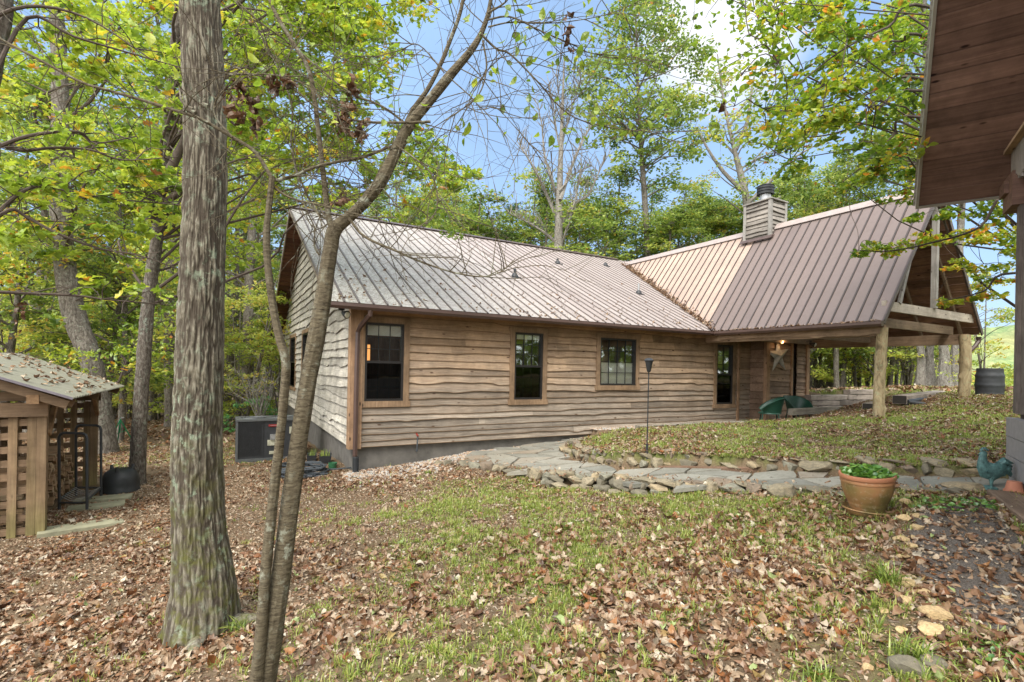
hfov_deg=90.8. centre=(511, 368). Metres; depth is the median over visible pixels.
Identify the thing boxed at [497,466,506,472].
edging stone
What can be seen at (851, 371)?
undergrowth tree
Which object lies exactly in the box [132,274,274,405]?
undergrowth tree
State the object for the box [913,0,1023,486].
side building
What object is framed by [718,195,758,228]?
woodland tree
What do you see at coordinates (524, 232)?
woodland tree
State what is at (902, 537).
edging stone
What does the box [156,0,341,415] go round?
forest tree
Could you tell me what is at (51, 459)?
firewood log
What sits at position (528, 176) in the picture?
woodland tree
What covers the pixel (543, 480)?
edging stone
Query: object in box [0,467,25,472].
firewood log
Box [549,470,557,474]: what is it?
edging stone
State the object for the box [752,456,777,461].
edging stone
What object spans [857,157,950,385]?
forest tree
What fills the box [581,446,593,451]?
edging stone
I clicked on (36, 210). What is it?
forest tree
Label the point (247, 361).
undergrowth tree
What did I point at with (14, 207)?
forest tree
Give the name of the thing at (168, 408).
forest tree
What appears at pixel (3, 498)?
firewood log
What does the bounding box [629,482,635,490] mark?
edging stone
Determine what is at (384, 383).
window
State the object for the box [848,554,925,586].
grass tuft
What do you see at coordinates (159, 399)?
undergrowth tree
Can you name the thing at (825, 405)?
rail tie
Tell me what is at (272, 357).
undergrowth tree
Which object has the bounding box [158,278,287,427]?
undergrowth tree
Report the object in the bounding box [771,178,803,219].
woodland tree
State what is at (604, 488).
edging stone
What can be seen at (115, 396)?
undergrowth tree
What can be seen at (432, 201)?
woodland tree
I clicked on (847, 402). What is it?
rail tie
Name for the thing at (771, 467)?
edging stone
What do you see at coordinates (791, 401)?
patio chair
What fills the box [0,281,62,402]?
undergrowth tree
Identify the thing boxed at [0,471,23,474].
firewood log
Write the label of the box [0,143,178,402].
forest tree
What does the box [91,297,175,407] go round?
undergrowth tree
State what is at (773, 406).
patio chair
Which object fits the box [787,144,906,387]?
forest tree
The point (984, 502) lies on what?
ground ivy
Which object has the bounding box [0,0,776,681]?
leaning tree
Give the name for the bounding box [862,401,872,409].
rail tie
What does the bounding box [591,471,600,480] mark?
edging stone
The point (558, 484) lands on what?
edging stone
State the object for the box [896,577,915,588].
edging stone
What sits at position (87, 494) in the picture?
log rack
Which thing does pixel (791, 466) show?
edging stone
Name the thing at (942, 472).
edging stone
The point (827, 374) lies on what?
undergrowth tree
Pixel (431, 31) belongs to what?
sky
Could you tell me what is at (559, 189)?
bare tree
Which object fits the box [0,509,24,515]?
firewood log
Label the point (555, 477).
edging stone
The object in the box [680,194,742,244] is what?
woodland tree
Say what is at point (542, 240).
woodland tree
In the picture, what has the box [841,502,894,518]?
pot saucer
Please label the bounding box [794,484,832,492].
edging stone
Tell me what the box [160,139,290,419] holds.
forest tree
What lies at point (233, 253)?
forest tree
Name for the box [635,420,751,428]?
landscape timber
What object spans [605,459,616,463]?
edging stone
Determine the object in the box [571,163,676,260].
woodland tree
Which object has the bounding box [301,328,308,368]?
window
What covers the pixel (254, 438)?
heat pump
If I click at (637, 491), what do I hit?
edging stone
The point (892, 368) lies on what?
undergrowth tree
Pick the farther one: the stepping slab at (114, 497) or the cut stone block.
the stepping slab at (114, 497)
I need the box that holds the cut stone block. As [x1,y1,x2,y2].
[766,483,795,498]
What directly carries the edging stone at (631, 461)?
on the ground at (1002, 578)
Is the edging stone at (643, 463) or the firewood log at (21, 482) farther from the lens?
the edging stone at (643, 463)
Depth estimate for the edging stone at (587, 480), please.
7.43 m
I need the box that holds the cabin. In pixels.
[270,183,983,472]
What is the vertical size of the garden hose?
0.704 m
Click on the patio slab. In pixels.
(1005, 498)
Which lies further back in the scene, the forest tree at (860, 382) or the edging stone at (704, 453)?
the forest tree at (860, 382)
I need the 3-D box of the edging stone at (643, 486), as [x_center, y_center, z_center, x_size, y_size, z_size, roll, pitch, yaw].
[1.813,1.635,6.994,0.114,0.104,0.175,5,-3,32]
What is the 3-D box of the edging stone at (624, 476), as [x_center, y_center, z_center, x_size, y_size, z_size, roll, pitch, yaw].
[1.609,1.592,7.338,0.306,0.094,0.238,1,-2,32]
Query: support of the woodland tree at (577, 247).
on the ground at (1002, 578)
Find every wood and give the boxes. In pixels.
[2,274,280,389]
[818,362,1013,386]
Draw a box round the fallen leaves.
[0,384,1023,681]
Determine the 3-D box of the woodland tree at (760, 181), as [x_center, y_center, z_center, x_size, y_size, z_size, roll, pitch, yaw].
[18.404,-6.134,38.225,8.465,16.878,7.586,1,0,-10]
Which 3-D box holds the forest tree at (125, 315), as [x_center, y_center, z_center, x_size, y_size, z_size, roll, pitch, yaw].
[-12.172,-2.498,15.232,4.575,10.146,4.262,1,0,19]
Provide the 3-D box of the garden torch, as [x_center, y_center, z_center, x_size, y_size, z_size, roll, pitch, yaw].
[2.173,0.644,8.060,0.148,1.612,0.148,1,0,0]
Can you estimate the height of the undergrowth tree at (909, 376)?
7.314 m
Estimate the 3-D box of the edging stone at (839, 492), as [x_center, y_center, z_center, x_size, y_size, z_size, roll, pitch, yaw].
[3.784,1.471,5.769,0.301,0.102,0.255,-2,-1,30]
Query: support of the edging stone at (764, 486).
on the ground at (1002, 578)
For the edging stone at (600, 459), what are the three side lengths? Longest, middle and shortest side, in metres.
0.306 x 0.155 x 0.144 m
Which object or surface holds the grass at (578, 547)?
on the ground at (1002, 578)
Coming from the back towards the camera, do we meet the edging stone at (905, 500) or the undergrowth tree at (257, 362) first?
the undergrowth tree at (257, 362)
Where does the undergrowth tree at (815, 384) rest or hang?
on the ground at (1002, 578)
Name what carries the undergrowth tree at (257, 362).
on the ground at (1002, 578)
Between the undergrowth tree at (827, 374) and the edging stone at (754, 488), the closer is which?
the edging stone at (754, 488)
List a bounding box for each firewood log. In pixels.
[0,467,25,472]
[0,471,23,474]
[0,480,25,485]
[0,485,25,487]
[0,494,23,501]
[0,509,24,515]
[0,521,24,525]
[0,524,22,529]
[19,453,56,457]
[48,456,54,461]
[48,491,54,496]
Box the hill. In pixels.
[865,325,1014,372]
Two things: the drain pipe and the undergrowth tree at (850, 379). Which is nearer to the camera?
the drain pipe
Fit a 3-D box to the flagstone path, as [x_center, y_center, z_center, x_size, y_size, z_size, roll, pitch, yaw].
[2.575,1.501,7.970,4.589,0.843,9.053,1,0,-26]
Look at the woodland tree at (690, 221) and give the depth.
37.37 m
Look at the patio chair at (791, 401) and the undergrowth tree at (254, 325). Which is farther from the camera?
the undergrowth tree at (254, 325)
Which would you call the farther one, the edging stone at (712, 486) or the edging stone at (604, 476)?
the edging stone at (604, 476)
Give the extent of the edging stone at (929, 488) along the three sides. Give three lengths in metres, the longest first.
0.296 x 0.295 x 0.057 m
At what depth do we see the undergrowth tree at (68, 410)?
23.67 m
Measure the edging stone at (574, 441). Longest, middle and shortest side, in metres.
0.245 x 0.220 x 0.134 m
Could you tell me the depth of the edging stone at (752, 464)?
7.29 m
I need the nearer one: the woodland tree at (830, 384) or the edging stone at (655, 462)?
the edging stone at (655, 462)
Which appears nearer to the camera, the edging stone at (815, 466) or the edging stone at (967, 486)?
the edging stone at (967, 486)
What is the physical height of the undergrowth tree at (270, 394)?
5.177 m
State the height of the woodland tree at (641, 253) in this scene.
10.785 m
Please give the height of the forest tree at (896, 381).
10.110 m
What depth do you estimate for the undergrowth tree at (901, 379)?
32.84 m
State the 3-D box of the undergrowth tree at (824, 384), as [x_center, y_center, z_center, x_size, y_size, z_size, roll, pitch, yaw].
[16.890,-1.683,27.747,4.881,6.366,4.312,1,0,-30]
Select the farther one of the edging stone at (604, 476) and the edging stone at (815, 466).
the edging stone at (604, 476)
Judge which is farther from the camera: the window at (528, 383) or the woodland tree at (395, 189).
the woodland tree at (395, 189)
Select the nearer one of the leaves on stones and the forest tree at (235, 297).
the leaves on stones
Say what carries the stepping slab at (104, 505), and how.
on the ground at (1002, 578)
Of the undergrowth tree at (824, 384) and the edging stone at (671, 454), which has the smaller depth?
the edging stone at (671, 454)
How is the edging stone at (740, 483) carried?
on the ground at (1002, 578)
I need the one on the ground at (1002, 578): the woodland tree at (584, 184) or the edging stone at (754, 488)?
the woodland tree at (584, 184)
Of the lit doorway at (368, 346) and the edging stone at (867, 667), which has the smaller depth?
the edging stone at (867, 667)
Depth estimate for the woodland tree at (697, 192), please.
39.25 m
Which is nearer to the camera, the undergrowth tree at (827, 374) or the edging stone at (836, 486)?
the edging stone at (836, 486)
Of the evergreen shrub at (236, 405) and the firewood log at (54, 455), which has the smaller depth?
the firewood log at (54, 455)
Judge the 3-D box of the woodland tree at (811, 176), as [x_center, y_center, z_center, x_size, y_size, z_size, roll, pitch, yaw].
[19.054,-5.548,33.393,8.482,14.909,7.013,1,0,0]
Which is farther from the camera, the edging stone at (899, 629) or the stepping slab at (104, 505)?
the stepping slab at (104, 505)
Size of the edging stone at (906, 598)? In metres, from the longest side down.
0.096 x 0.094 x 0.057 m
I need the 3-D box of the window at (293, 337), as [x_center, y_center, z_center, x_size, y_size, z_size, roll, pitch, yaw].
[-7.879,-0.214,18.212,0.130,1.993,1.924,1,0,-29]
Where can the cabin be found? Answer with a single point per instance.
(446, 374)
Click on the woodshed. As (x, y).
(40, 410)
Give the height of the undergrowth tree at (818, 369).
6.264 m
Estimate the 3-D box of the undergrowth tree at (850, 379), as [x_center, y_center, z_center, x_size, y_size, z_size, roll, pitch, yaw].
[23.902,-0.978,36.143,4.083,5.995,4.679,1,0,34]
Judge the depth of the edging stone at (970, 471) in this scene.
5.95 m
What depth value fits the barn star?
15.07 m
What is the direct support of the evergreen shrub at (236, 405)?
on the ground at (1002, 578)
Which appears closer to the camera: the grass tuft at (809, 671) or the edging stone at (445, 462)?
the grass tuft at (809, 671)
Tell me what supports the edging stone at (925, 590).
on the ground at (1002, 578)
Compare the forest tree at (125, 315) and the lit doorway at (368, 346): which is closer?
the lit doorway at (368, 346)
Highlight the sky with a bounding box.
[0,0,1016,328]
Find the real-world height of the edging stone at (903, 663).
0.094 m
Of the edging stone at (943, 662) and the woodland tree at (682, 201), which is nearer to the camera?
the edging stone at (943, 662)
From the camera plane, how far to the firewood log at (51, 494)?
7.95 m
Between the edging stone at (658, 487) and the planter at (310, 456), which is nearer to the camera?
the edging stone at (658, 487)
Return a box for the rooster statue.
[976,447,1013,489]
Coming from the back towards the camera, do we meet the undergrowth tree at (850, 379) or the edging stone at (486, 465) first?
the undergrowth tree at (850, 379)
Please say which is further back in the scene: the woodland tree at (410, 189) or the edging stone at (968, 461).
the woodland tree at (410, 189)
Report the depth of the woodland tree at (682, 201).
34.22 m
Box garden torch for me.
[644,358,653,458]
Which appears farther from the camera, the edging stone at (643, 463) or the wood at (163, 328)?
the wood at (163, 328)
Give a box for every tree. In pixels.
[0,0,226,327]
[0,0,234,453]
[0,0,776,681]
[0,25,48,249]
[0,27,43,257]
[0,69,50,345]
[0,71,144,431]
[0,80,119,402]
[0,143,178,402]
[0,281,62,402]
[0,297,71,402]
[1,29,128,353]
[1,193,93,363]
[1,300,115,432]
[3,56,117,422]
[3,309,111,421]
[12,251,175,406]
[14,106,177,442]
[27,148,140,360]
[49,291,174,418]
[54,311,162,415]
[70,38,282,426]
[84,166,178,392]
[85,1,242,420]
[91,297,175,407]
[95,0,483,484]
[97,326,163,418]
[111,310,175,418]
[114,298,234,414]
[116,30,230,283]
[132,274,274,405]
[139,165,259,313]
[149,357,163,395]
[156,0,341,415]
[157,0,256,656]
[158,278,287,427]
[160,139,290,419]
[173,279,291,420]
[173,328,241,401]
[223,300,280,422]
[224,171,301,396]
[224,304,280,415]
[224,337,260,411]
[225,173,239,297]
[225,190,301,364]
[225,214,277,370]
[225,321,280,398]
[226,73,310,405]
[229,322,280,415]
[234,314,306,412]
[237,286,280,396]
[257,190,348,295]
[261,185,294,397]
[363,152,415,221]
[367,195,392,221]
[383,204,429,225]
[389,150,472,220]
[392,176,482,236]
[394,207,443,226]
[412,170,502,232]
[418,182,530,242]
[428,187,468,219]
[433,203,502,235]
[460,197,486,235]
[479,225,509,239]
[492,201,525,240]
[494,60,617,248]
[495,165,591,247]
[504,179,565,249]
[514,197,554,245]
[522,204,554,242]
[540,199,635,260]
[543,169,631,247]
[543,198,635,261]
[564,0,728,256]
[565,195,647,259]
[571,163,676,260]
[582,216,628,251]
[618,182,677,243]
[620,217,653,258]
[626,221,674,260]
[631,204,730,251]
[634,181,739,251]
[661,199,718,242]
[666,177,715,243]
[674,199,742,243]
[676,194,727,247]
[678,216,742,248]
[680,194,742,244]
[681,54,849,215]
[692,0,1016,308]
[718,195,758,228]
[726,175,814,232]
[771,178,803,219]
[774,169,831,219]
[777,152,856,388]
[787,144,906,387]
[787,156,853,387]
[791,182,835,388]
[806,164,887,386]
[809,349,847,386]
[810,348,840,376]
[812,352,856,388]
[812,355,848,388]
[813,348,857,387]
[813,349,868,381]
[815,0,935,385]
[815,346,915,386]
[824,350,894,386]
[829,354,894,385]
[832,345,937,376]
[845,367,862,387]
[847,351,866,386]
[849,347,890,385]
[850,0,965,386]
[856,347,949,375]
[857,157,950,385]
[871,265,965,384]
[872,347,936,384]
[894,346,949,384]
[895,345,950,385]
[899,334,982,383]
[937,264,1014,381]
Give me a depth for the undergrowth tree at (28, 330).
21.79 m
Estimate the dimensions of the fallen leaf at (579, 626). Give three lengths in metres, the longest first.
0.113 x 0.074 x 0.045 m
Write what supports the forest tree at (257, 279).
on the ground at (1002, 578)
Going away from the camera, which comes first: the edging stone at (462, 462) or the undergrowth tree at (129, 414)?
the edging stone at (462, 462)
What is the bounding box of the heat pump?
[235,415,293,462]
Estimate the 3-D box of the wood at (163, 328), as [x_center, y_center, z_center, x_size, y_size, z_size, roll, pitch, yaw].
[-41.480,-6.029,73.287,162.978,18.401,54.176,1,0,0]
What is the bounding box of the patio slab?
[986,489,1023,523]
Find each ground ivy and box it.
[904,494,1000,511]
[966,639,1023,677]
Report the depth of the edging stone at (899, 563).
3.79 m
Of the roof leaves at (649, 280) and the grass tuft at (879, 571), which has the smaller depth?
the grass tuft at (879, 571)
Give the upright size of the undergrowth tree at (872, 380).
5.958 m
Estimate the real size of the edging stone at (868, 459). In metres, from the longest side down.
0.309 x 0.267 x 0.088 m
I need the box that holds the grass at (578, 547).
[22,385,1023,681]
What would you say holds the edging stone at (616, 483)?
on the ground at (1002, 578)
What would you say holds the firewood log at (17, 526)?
on the ground at (1002, 578)
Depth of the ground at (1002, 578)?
4.33 m
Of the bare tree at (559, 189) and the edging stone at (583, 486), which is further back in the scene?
the bare tree at (559, 189)
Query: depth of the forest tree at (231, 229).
33.53 m
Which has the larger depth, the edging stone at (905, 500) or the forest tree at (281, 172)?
the forest tree at (281, 172)
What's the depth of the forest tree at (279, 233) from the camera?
28.84 m
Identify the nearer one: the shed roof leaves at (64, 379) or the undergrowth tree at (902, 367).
the shed roof leaves at (64, 379)
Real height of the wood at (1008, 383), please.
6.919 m
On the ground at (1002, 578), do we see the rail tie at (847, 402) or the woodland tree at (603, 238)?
the woodland tree at (603, 238)
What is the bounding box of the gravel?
[341,426,634,491]
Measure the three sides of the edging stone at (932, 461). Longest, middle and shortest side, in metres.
0.305 x 0.261 x 0.084 m
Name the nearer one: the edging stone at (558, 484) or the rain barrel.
the edging stone at (558, 484)
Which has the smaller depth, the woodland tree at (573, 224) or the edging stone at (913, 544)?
the edging stone at (913, 544)
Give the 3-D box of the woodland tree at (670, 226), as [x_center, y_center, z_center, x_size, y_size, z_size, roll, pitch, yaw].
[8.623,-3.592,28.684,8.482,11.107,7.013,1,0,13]
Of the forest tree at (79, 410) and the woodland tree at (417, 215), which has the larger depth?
the woodland tree at (417, 215)
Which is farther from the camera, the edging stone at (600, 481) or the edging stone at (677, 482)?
the edging stone at (600, 481)
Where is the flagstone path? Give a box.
[465,437,1008,492]
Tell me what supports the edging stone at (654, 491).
on the ground at (1002, 578)
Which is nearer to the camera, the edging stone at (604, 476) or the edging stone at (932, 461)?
the edging stone at (932, 461)
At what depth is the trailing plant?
4.94 m
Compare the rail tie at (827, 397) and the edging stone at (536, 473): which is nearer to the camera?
the edging stone at (536, 473)
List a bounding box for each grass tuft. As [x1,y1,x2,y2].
[217,611,255,636]
[645,609,682,624]
[786,654,851,681]
[822,516,846,527]
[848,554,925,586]
[887,628,964,666]
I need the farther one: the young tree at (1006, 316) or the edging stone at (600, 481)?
the young tree at (1006, 316)
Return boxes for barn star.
[770,342,787,370]
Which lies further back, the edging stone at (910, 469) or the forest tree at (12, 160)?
the forest tree at (12, 160)
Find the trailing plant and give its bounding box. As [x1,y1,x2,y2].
[839,462,898,478]
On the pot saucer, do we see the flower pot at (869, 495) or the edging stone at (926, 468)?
the flower pot at (869, 495)
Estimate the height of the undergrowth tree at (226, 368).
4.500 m
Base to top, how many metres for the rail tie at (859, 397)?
0.158 m
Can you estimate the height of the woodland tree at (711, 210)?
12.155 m
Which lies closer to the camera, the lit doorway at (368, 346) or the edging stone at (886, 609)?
the edging stone at (886, 609)
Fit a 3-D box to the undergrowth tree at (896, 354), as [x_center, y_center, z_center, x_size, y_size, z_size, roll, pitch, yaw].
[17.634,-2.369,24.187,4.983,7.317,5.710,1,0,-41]
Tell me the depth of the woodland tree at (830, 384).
33.48 m
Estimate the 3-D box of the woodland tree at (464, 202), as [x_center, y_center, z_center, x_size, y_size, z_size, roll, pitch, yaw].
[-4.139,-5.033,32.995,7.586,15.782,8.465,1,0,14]
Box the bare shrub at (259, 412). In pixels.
[224,361,280,415]
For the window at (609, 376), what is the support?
in the cabin
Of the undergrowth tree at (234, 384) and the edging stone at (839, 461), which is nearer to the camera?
the edging stone at (839, 461)
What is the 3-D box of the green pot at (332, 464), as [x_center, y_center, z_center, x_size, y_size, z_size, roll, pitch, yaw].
[-3.548,1.943,9.980,0.170,0.150,0.170,1,0,0]
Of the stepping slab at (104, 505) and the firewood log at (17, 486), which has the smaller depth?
the firewood log at (17, 486)
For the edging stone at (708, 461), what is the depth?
7.64 m
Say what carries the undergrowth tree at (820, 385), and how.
on the ground at (1002, 578)
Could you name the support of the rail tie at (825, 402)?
on the rail tie at (825, 405)
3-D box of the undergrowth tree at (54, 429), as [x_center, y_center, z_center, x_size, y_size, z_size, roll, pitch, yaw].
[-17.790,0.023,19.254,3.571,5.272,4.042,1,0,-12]
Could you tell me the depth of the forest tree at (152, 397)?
23.88 m
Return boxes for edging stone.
[443,459,451,464]
[458,459,467,465]
[467,461,480,468]
[480,461,493,470]
[491,464,499,471]
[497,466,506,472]
[502,468,514,472]
[527,467,542,479]
[540,478,548,484]
[542,472,549,479]
[545,480,553,486]
[548,474,563,482]
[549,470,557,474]
[550,482,568,488]
[557,470,575,477]
[567,475,581,483]
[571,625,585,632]
[572,440,580,446]
[575,473,590,479]
[578,484,591,489]
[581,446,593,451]
[581,476,594,485]
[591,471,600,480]
[593,484,610,491]
[596,456,604,463]
[596,478,608,484]
[598,472,612,480]
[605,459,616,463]
[608,477,629,489]
[608,489,620,494]
[613,473,631,478]
[622,487,630,493]
[626,457,638,466]
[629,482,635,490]
[630,488,647,494]
[632,476,658,483]
[639,451,652,458]
[639,460,648,467]
[639,482,646,489]
[648,483,667,491]
[650,456,662,467]
[650,489,663,494]
[656,478,675,486]
[662,449,676,458]
[674,480,682,487]
[675,458,697,465]
[683,480,702,483]
[695,451,707,456]
[698,458,711,465]
[703,480,717,492]
[706,477,732,486]
[719,462,741,469]
[719,483,745,491]
[733,480,748,486]
[746,461,760,468]
[746,482,762,492]
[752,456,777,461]
[761,483,770,488]
[766,464,777,470]
[782,460,797,470]
[790,455,818,460]
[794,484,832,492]
[798,460,832,471]
[824,457,850,463]
[830,490,843,495]
[832,484,841,489]
[854,455,877,463]
[861,662,873,671]
[878,458,913,465]
[878,461,896,470]
[879,607,888,613]
[886,654,924,676]
[888,619,899,622]
[889,560,902,565]
[892,535,909,540]
[895,514,910,521]
[895,553,911,557]
[895,625,907,634]
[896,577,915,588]
[897,464,918,473]
[899,486,915,489]
[899,498,911,503]
[899,595,912,604]
[905,542,917,548]
[910,513,919,517]
[910,524,924,529]
[916,486,949,493]
[917,605,953,620]
[917,620,943,636]
[918,588,931,595]
[920,457,948,466]
[920,653,948,669]
[921,463,932,474]
[933,467,954,476]
[939,481,984,491]
[943,487,966,493]
[951,457,976,466]
[960,468,978,474]
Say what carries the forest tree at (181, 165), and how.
on the ground at (1002, 578)
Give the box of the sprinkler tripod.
[116,417,130,439]
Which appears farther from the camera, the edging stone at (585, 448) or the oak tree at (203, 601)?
the edging stone at (585, 448)
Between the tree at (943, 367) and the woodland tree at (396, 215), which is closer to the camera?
the tree at (943, 367)
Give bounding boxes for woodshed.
[0,353,123,538]
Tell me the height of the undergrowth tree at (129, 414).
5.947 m
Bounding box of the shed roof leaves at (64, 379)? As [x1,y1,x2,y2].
[0,353,118,395]
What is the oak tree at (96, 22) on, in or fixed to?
on the ground at (1002, 578)
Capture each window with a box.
[289,333,296,390]
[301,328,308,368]
[362,316,410,407]
[507,326,548,404]
[594,332,640,389]
[712,342,736,407]
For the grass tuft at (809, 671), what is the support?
on the ground at (1002, 578)
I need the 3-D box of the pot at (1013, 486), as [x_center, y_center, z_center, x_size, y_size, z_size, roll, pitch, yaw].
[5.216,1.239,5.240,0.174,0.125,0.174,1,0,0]
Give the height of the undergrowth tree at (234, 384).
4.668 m
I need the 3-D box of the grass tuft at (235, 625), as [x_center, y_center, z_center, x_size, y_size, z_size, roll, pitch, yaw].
[-2.056,1.907,3.793,0.424,0.166,0.383,1,0,0]
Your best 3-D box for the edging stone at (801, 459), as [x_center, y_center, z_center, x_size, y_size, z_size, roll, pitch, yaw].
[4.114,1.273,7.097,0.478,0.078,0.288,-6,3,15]
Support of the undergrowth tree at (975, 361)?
on the ground at (1002, 578)
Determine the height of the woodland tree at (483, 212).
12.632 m
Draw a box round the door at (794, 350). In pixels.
[792,350,794,417]
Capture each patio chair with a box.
[758,397,785,419]
[783,395,812,418]
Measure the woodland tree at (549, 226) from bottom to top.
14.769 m
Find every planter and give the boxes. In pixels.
[306,449,316,460]
[319,449,331,463]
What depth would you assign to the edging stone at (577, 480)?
7.63 m
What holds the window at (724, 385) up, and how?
in the cabin
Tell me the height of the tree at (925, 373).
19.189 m
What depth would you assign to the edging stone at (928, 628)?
2.79 m
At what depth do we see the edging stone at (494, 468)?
9.05 m
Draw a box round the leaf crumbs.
[0,421,1023,681]
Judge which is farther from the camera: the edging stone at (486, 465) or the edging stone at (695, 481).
the edging stone at (486, 465)
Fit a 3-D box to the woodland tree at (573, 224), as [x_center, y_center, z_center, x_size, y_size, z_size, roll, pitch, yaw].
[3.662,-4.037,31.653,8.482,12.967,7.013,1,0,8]
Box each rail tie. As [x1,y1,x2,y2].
[805,394,847,399]
[808,400,839,404]
[813,405,838,406]
[839,400,865,404]
[843,389,872,393]
[847,394,872,399]
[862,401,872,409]
[892,390,944,403]
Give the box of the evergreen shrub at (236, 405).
[223,396,277,432]
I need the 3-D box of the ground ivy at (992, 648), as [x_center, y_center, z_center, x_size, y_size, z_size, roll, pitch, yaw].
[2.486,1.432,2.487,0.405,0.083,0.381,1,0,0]
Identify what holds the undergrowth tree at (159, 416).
on the ground at (1002, 578)
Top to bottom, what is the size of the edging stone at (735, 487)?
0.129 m
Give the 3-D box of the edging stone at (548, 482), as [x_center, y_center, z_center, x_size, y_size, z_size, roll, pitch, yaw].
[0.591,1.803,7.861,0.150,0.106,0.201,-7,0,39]
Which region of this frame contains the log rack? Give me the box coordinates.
[57,424,102,509]
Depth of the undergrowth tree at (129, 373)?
22.24 m
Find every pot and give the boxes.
[328,462,336,467]
[838,470,896,513]
[1003,480,1023,494]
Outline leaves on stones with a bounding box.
[437,438,982,492]
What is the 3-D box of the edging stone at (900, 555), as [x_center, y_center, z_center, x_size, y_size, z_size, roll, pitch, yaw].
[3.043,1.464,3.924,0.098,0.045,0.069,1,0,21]
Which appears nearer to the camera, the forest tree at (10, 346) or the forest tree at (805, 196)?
the forest tree at (10, 346)
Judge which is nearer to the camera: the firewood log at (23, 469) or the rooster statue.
the rooster statue
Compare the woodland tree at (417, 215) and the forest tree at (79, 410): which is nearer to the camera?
the forest tree at (79, 410)
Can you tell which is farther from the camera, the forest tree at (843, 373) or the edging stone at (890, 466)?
the forest tree at (843, 373)
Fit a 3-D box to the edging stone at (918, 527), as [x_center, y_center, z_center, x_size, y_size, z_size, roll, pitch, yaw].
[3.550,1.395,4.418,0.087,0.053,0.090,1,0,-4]
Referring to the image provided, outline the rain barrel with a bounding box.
[974,368,1005,394]
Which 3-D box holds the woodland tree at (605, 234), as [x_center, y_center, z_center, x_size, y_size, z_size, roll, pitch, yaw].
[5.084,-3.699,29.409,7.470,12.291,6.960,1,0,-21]
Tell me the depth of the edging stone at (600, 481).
7.34 m
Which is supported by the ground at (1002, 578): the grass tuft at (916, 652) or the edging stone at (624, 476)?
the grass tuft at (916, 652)
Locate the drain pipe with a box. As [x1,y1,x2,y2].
[906,397,927,404]
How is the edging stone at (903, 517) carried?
on the ground at (1002, 578)
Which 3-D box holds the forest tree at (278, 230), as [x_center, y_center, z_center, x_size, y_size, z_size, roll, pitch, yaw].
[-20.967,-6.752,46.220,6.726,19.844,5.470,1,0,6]
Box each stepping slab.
[37,517,123,538]
[65,500,124,511]
[73,493,133,502]
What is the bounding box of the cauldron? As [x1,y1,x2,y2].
[99,464,139,494]
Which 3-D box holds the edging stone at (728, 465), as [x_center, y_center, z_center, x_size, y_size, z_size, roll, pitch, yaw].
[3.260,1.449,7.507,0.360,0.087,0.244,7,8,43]
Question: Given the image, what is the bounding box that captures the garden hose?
[270,437,417,477]
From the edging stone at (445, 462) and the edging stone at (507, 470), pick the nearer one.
the edging stone at (507, 470)
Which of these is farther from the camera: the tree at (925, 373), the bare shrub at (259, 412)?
the tree at (925, 373)
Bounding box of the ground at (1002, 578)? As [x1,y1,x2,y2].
[0,382,1023,681]
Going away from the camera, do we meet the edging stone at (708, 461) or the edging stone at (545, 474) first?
the edging stone at (708, 461)
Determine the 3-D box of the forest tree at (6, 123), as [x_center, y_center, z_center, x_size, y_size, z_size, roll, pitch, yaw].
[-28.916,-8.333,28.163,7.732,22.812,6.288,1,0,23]
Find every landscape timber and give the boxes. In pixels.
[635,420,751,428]
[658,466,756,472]
[788,406,845,414]
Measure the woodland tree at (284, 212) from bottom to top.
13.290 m
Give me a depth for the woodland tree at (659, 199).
36.48 m
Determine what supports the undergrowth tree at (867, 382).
on the ground at (1002, 578)
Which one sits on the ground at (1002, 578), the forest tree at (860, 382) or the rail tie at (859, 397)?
the forest tree at (860, 382)
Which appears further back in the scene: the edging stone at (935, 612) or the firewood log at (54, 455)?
the firewood log at (54, 455)
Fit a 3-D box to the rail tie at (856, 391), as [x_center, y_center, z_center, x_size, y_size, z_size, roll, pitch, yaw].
[11.502,0.781,16.602,1.469,0.159,0.231,1,0,-22]
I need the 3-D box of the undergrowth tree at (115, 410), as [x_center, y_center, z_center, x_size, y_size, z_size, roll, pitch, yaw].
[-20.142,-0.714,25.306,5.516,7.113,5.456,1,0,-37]
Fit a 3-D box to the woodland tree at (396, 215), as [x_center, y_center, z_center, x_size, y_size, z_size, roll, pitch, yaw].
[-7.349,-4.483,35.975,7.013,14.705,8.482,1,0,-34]
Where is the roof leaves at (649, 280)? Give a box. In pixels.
[317,249,880,330]
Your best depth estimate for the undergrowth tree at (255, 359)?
24.35 m
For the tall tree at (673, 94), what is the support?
on the ground at (1002, 578)
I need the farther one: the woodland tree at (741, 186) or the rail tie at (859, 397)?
the woodland tree at (741, 186)
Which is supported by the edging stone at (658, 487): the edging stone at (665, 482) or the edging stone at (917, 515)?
the edging stone at (665, 482)
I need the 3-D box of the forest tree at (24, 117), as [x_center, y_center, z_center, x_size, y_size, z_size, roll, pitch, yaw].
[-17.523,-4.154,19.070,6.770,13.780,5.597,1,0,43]
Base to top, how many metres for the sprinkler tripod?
1.006 m
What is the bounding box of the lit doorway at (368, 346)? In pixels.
[367,345,369,359]
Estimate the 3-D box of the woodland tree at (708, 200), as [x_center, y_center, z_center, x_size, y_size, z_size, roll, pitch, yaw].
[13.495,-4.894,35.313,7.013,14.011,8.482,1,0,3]
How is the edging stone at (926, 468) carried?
on the ground at (1002, 578)

